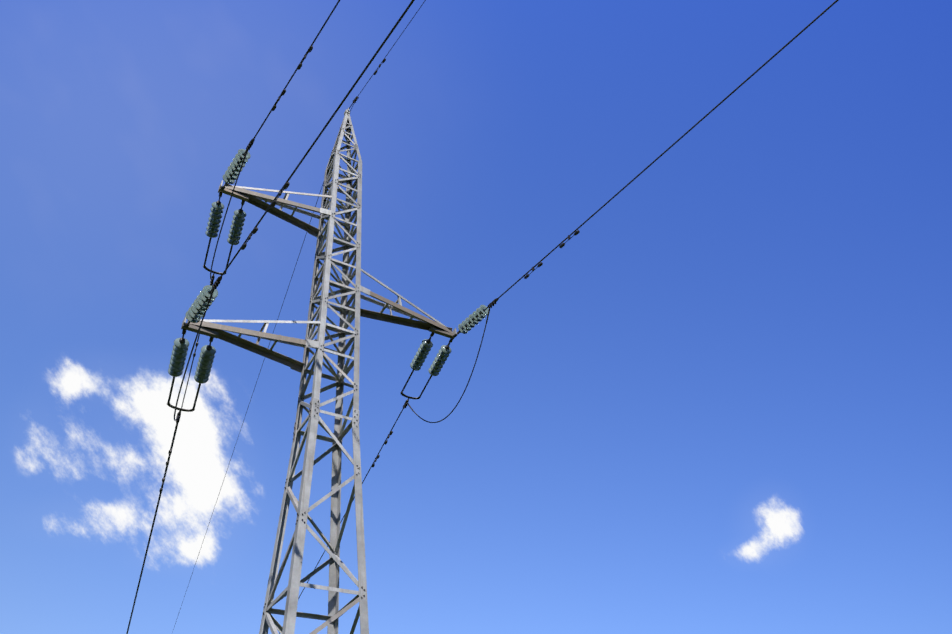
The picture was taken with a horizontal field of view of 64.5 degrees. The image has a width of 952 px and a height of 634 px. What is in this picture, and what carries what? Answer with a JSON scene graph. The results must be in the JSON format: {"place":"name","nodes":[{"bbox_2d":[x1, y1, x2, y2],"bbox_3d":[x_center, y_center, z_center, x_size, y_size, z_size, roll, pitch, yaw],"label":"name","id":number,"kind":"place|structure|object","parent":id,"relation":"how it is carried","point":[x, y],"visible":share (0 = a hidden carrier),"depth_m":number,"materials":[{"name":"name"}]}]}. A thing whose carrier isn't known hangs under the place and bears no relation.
{"place":"outdoors","nodes":[
{"label":"outdoors","id":0,"kind":"place"},
{"bbox_2d":[0,0,951,633],"label":"sky","id":1,"kind":"structure","parent":0,"point":[723,405],"materials":[{"name":"blue"}]},
{"bbox_3d":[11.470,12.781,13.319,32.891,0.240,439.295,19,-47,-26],"label":"concrete footings","id":2,"kind":"object","parent":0,"visible":0},
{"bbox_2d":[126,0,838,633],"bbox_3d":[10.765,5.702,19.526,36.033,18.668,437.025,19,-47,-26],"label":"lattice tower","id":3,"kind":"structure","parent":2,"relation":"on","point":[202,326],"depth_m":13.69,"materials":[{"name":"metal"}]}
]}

